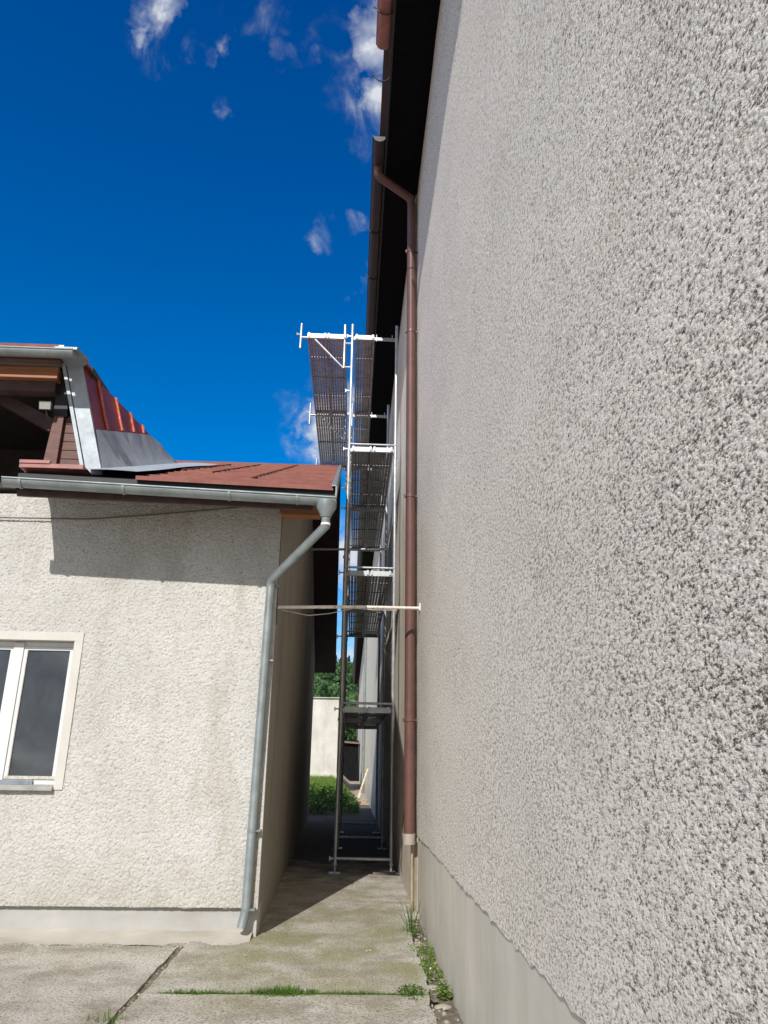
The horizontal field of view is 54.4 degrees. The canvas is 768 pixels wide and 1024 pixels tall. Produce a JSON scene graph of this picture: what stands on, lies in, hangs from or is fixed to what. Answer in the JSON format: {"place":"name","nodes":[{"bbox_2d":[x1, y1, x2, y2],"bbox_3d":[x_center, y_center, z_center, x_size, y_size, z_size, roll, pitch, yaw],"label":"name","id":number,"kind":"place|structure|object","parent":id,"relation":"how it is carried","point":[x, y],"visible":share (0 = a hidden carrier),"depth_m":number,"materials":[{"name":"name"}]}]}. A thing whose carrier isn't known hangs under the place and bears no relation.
{"place":"outdoors","nodes":[
{"label":"outdoors","id":0,"kind":"place"},
{"bbox_2d":[0,0,383,661],"label":"sky","id":1,"kind":"structure","parent":0,"point":[185,185],"materials":[{"name":"blue"}]},
{"bbox_2d":[0,804,438,1023],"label":"yard paving","id":2,"kind":"structure","parent":0,"point":[360,891],"depth_m":5.38,"materials":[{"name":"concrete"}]},
{"bbox_2d":[87,1006,126,1023],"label":"grass tuft","id":3,"kind":"object","parent":2,"relation":"on","point":[97,1018],"visible":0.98,"depth_m":4.23,"materials":[{"name":"green plant"}]},
{"bbox_2d":[0,928,251,946],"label":"cement haunch","id":4,"kind":"object","parent":2,"relation":"on","point":[75,937],"visible":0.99,"depth_m":6.13,"materials":[{"name":"grey concrete"}]},
{"bbox_2d":[161,985,215,994],"bbox_3d":[-1.234,3.035,4.734,0.364,0.053,0.136,2,-18,-2],"label":"grass tuft","id":5,"kind":"object","parent":2,"relation":"on","point":[181,992],"visible":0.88,"depth_m":4.73,"materials":[{"name":"green plant"}]},
{"bbox_2d":[116,957,431,1015],"bbox_3d":[-0.883,3.037,4.695,2.103,0.045,1.216,-7,-20,22],"label":"joint moss","id":6,"kind":"object","parent":2,"relation":"on","point":[328,993],"visible":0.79,"depth_m":4.77,"materials":[{"name":"green plant"}]},
{"bbox_2d":[246,983,320,997],"bbox_3d":[-0.633,3.040,4.756,0.507,0.075,0.219,2,-18,-2],"label":"grass tuft","id":7,"kind":"object","parent":2,"relation":"on","point":[290,990],"visible":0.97,"depth_m":4.75,"materials":[{"name":"green plant"}]},
{"bbox_2d":[296,323,397,874],"bbox_3d":[-0.768,1.738,13.934,1.739,8.324,6.025,2,-18,-2],"label":"scaffold","id":8,"kind":"object","parent":2,"relation":"on","point":[351,459],"visible":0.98,"depth_m":13.23,"materials":[{"name":"silver metal"}]},
{"bbox_2d":[396,982,428,999],"bbox_3d":[0.178,3.086,4.812,0.222,0.079,0.339,2,-18,-2],"label":"wall weed","id":9,"kind":"object","parent":2,"relation":"on","point":[414,989],"depth_m":4.81,"materials":[{"name":"green plant"}]},
{"bbox_2d":[110,919,462,1023],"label":"soil strip","id":10,"kind":"object","parent":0,"point":[452,1016],"visible":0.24,"depth_m":4.89,"materials":[{"name":"brown soil"}]},
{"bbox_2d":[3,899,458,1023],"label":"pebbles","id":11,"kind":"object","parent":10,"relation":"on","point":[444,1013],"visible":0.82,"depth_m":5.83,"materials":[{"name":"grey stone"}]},
{"bbox_2d":[322,989,380,995],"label":"grass tuft","id":12,"kind":"object","parent":10,"relation":"on","point":[345,991],"visible":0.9,"depth_m":4.78,"materials":[{"name":"green plant"}]},
{"bbox_2d":[397,900,426,939],"bbox_3d":[0.253,3.582,6.566,0.280,0.290,0.430,2,-18,-2],"label":"grass tuft","id":13,"kind":"object","parent":10,"relation":"on","point":[412,928],"depth_m":6.56,"materials":[{"name":"green plant"}]},
{"bbox_2d":[407,942,434,960],"bbox_3d":[0.314,3.501,5.976,0.287,0.097,0.458,2,-18,-2],"label":"wall weed","id":14,"kind":"object","parent":10,"relation":"on","point":[426,948],"depth_m":5.99,"materials":[{"name":"green plant"}]},
{"bbox_2d":[419,947,435,971],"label":"grass tuft","id":15,"kind":"object","parent":10,"relation":"on","point":[427,958],"visible":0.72,"depth_m":5.72,"materials":[{"name":"green plant"}]},
{"bbox_2d":[420,962,443,983],"bbox_3d":[0.309,3.317,5.401,0.254,0.088,0.408,2,-18,-2],"label":"wall weed","id":16,"kind":"object","parent":10,"relation":"on","point":[436,969],"depth_m":5.38,"materials":[{"name":"green plant"}]},
{"bbox_2d":[432,976,452,999],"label":"wall weed","id":17,"kind":"object","parent":10,"relation":"on","point":[443,987],"depth_m":4.89,"materials":[{"name":"green plant"}]},
{"bbox_2d":[313,775,368,804],"bbox_3d":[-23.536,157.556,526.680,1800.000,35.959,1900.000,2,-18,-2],"label":"ground","id":18,"kind":"structure","parent":0,"point":[354,787],"depth_m":38.91,"materials":[{"name":"grey concrete"}]},
{"bbox_2d":[0,343,341,936],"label":"house","id":19,"kind":"structure","parent":18,"relation":"on","point":[157,672],"depth_m":6.91,"materials":[{"name":"paint"}]},
{"bbox_2d":[0,631,84,790],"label":"window","id":20,"kind":"structure","parent":19,"relation":"in","point":[39,671],"depth_m":6.81,"materials":[{"name":"white paint"}]},
{"bbox_2d":[39,401,53,422],"bbox_3d":[-3.362,-0.996,7.439,0.129,0.181,0.140,2,-18,-2],"label":"floodlight","id":21,"kind":"object","parent":19,"relation":"attached to","point":[45,406],"visible":1,"depth_m":7.40,"materials":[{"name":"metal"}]},
{"bbox_2d":[0,507,281,624],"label":"wall cable","id":22,"kind":"object","parent":19,"relation":"attached to","point":[152,515],"depth_m":7.29,"materials":[{"name":"black rubber"}]},
{"bbox_2d":[310,697,339,778],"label":"outbuilding","id":23,"kind":"structure","parent":18,"relation":"on","point":[324,740],"depth_m":34.41,"materials":[{"name":"paint"}]},
{"bbox_2d":[309,781,359,814],"bbox_3d":[-1.708,8.892,23.340,2.016,0.854,7.176,2,-18,-2],"label":"nettle bush","id":24,"kind":"object","parent":18,"relation":"on","point":[323,797],"visible":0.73,"depth_m":21.51,"materials":[{"name":"green plant"}]},
{"bbox_2d":[343,740,359,780],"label":"dark shed","id":25,"kind":"structure","parent":18,"relation":"on","point":[351,755],"depth_m":53.11,"materials":[{"name":"black wood"}]},
{"bbox_2d":[356,769,367,800],"bbox_3d":[-0.772,9.603,26.223,0.070,1.110,1.134,-5,-19,18],"label":"leaning plank","id":26,"kind":"object","parent":18,"relation":"on","point":[362,784],"visible":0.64,"depth_m":26.20,"materials":[{"name":"beige wood"}]},
{"bbox_2d":[353,0,767,1023],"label":"tall building","id":27,"kind":"structure","parent":18,"relation":"on","point":[567,280],"depth_m":2.41,"materials":[{"name":"beige paint"}]},
{"bbox_2d":[278,603,419,615],"bbox_3d":[-0.312,0.988,7.673,1.666,0.259,0.114,11,-21,-27],"label":"tie bar","id":28,"kind":"object","parent":27,"relation":"attached to","point":[349,607],"visible":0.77,"depth_m":7.61,"materials":[{"name":"beige paint"}]},
{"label":"grass bank","id":29,"kind":"structure","parent":18,"relation":"on","visible":0},
{"bbox_2d":[310,775,350,802],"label":"meadow grass","id":30,"kind":"structure","parent":29,"relation":"on","point":[323,779],"depth_m":31.00,"materials":[{"name":"green plant"}]},
{"bbox_2d":[407,922,451,1010],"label":"stones","id":31,"kind":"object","parent":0,"point":[445,1006],"depth_m":5.11,"materials":[{"name":"grey stone"}]},
{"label":"forest floor","id":32,"kind":"structure","parent":0,"visible":0},
{"bbox_2d":[313,659,357,739],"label":"forest","id":33,"kind":"object","parent":32,"relation":"on","point":[330,680],"visible":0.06,"depth_m":196.96,"materials":[{"name":"green plant"}]},
{"bbox_2d":[323,655,353,696],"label":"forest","id":34,"kind":"object","parent":32,"relation":"on","point":[326,685],"depth_m":151.93,"materials":[{"name":"plant"}]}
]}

